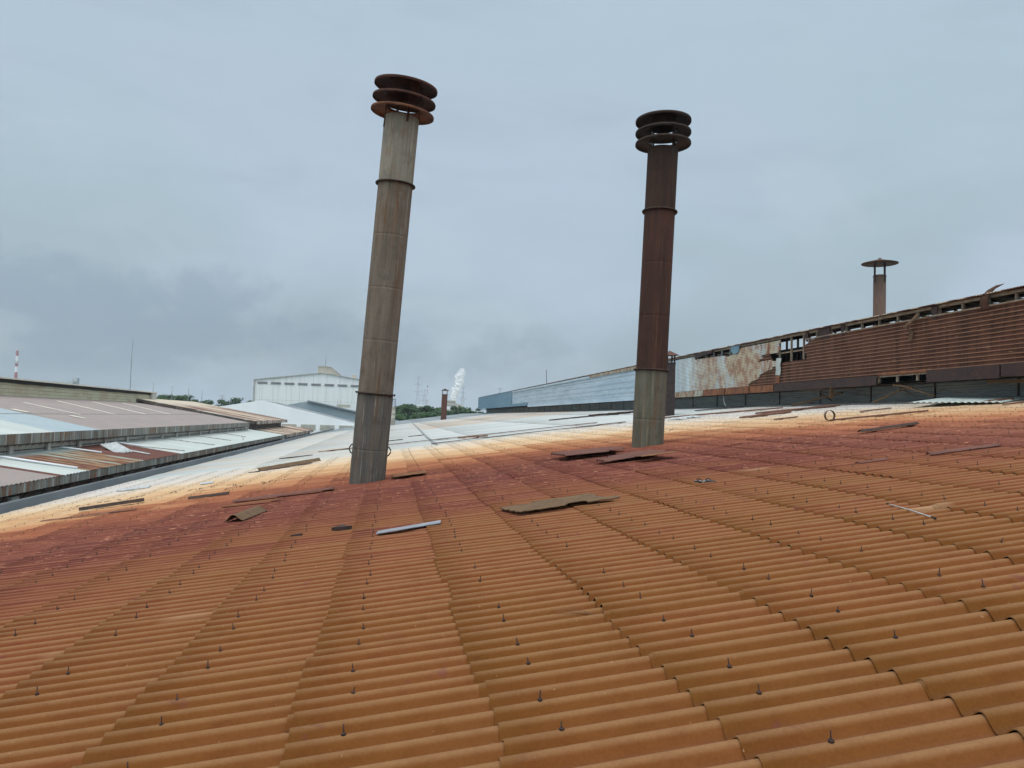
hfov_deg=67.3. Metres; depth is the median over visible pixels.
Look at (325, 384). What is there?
tall white hall
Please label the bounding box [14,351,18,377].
striped factory chimney
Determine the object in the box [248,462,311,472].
sheet offcut
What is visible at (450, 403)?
steam factory
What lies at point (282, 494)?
loose sheet
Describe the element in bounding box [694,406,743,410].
rust sheet scrap
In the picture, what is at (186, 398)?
tree
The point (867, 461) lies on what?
sheet offcut
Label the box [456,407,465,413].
tree
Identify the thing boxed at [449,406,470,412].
tree
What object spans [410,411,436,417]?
tree
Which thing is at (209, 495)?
sheet offcut
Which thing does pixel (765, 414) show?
rust sheet scrap
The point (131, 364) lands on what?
lightning mast
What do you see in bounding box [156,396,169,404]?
tree
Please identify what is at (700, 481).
sandal
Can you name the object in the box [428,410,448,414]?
tree
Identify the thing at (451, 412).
tree
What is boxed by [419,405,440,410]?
tree
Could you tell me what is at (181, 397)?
tree
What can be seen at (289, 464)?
sheet offcut
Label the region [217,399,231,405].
tree
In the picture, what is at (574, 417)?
rust sheet scrap
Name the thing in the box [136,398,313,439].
striped roof building
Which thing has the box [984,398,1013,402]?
rust sheet scrap
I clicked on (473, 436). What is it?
rust sheet scrap
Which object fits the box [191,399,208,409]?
tree
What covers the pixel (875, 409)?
rust sheet scrap
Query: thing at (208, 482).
sheet offcut
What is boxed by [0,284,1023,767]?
factory building
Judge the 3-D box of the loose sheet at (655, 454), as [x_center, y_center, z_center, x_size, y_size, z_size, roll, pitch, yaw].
[2.925,1.418,15.606,0.780,0.028,0.420,-6,-4,-10]
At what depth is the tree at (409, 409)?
235.98 m
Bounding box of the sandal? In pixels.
[694,478,707,482]
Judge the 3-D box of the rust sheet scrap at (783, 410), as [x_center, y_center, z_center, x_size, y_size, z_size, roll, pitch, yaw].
[10.566,0.932,28.532,2.950,0.427,0.696,1,-3,22]
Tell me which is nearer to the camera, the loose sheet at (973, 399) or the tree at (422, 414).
the loose sheet at (973, 399)
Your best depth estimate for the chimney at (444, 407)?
115.40 m
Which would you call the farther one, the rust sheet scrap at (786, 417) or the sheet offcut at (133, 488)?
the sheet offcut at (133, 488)
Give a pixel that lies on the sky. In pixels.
(191, 183)
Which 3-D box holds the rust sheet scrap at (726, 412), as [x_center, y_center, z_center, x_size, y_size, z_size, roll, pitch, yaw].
[8.584,1.256,32.780,5.912,0.630,0.211,0,-3,39]
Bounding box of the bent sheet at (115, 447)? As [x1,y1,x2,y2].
[100,442,131,452]
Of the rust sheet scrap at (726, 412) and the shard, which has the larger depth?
the rust sheet scrap at (726, 412)
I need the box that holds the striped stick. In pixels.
[886,503,936,518]
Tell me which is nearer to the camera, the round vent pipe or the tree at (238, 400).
the round vent pipe
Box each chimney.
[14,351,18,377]
[349,74,437,483]
[632,110,691,447]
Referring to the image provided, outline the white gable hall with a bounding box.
[199,400,354,433]
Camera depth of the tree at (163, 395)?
244.22 m
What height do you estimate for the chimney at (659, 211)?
9.251 m
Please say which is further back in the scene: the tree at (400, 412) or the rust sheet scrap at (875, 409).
the tree at (400, 412)
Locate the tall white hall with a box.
[252,362,358,410]
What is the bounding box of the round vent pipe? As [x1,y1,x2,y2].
[861,258,898,325]
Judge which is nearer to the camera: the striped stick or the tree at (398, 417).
the striped stick
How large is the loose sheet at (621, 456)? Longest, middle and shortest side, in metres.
1.350 x 0.950 x 0.059 m
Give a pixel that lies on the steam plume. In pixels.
(459, 383)
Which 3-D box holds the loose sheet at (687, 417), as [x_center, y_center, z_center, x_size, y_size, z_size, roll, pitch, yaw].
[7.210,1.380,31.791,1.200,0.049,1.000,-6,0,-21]
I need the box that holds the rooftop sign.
[52,378,78,383]
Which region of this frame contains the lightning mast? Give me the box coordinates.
[130,341,132,385]
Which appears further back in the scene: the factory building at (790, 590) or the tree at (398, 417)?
the tree at (398, 417)
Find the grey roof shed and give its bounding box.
[289,399,397,420]
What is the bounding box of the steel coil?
[824,410,928,420]
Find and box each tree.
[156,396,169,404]
[157,394,173,397]
[172,395,192,408]
[175,395,193,406]
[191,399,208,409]
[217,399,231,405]
[230,398,245,403]
[395,409,407,415]
[395,410,408,420]
[396,405,419,412]
[399,415,421,420]
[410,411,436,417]
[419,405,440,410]
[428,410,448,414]
[437,410,455,415]
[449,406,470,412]
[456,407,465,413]
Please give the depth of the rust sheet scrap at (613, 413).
47.59 m
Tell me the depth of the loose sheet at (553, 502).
10.49 m
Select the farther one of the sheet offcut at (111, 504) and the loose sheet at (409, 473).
the sheet offcut at (111, 504)
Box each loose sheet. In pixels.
[221,498,279,506]
[232,487,333,501]
[392,470,426,476]
[500,493,619,512]
[551,447,625,455]
[595,449,664,461]
[635,451,677,456]
[668,415,703,419]
[910,396,1023,402]
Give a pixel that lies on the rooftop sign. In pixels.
(75, 380)
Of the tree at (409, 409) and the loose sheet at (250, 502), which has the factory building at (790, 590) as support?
the loose sheet at (250, 502)
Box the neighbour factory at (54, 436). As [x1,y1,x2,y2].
[0,377,283,503]
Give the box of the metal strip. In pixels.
[376,520,440,533]
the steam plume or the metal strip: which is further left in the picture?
the metal strip
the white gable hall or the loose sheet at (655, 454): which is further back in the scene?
the white gable hall
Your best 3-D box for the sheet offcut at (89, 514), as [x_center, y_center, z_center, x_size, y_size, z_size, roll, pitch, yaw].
[-9.518,2.946,17.319,2.000,0.032,0.070,-6,-1,-12]
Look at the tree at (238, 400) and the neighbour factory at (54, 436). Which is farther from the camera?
the tree at (238, 400)
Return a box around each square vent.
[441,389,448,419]
[665,351,678,415]
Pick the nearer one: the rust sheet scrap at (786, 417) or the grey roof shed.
the rust sheet scrap at (786, 417)
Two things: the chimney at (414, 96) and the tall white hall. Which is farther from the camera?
the tall white hall
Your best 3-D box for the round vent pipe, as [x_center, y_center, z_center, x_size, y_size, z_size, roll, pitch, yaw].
[14.958,-2.014,31.335,1.400,6.300,1.400,2,-3,-9]
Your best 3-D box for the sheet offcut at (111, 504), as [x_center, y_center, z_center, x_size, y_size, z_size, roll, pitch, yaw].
[-9.966,2.994,19.170,1.450,0.085,0.150,-6,1,-27]
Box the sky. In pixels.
[0,0,1023,412]
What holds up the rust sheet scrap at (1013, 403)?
on the factory building at (790, 590)
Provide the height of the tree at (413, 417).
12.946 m
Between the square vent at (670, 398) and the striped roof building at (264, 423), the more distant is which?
the striped roof building at (264, 423)
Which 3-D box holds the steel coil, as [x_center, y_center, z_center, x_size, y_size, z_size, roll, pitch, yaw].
[9.807,0.848,20.788,2.579,0.366,0.331,1,-3,11]
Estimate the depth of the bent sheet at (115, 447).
38.56 m
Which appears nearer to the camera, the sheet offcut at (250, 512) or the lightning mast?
the sheet offcut at (250, 512)
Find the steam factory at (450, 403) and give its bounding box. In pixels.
[441,400,463,410]
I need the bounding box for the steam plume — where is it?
[450,368,464,401]
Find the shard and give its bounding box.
[332,524,351,530]
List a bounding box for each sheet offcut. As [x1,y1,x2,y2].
[40,508,136,521]
[79,498,143,510]
[116,485,150,491]
[188,491,229,498]
[200,481,213,484]
[223,505,267,522]
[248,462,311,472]
[257,458,320,470]
[854,458,888,463]
[857,422,919,431]
[925,443,1000,454]
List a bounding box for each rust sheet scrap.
[458,435,487,437]
[549,415,598,420]
[588,411,632,415]
[665,407,782,417]
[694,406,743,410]
[739,411,790,417]
[755,404,839,413]
[773,416,797,419]
[860,407,891,411]
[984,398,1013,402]
[1003,401,1023,404]
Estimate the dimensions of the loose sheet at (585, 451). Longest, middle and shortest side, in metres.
1.650 x 1.500 x 0.060 m
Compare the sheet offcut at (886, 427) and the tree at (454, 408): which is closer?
the sheet offcut at (886, 427)
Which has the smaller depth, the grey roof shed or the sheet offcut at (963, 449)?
the sheet offcut at (963, 449)
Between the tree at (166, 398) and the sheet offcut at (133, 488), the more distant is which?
the tree at (166, 398)

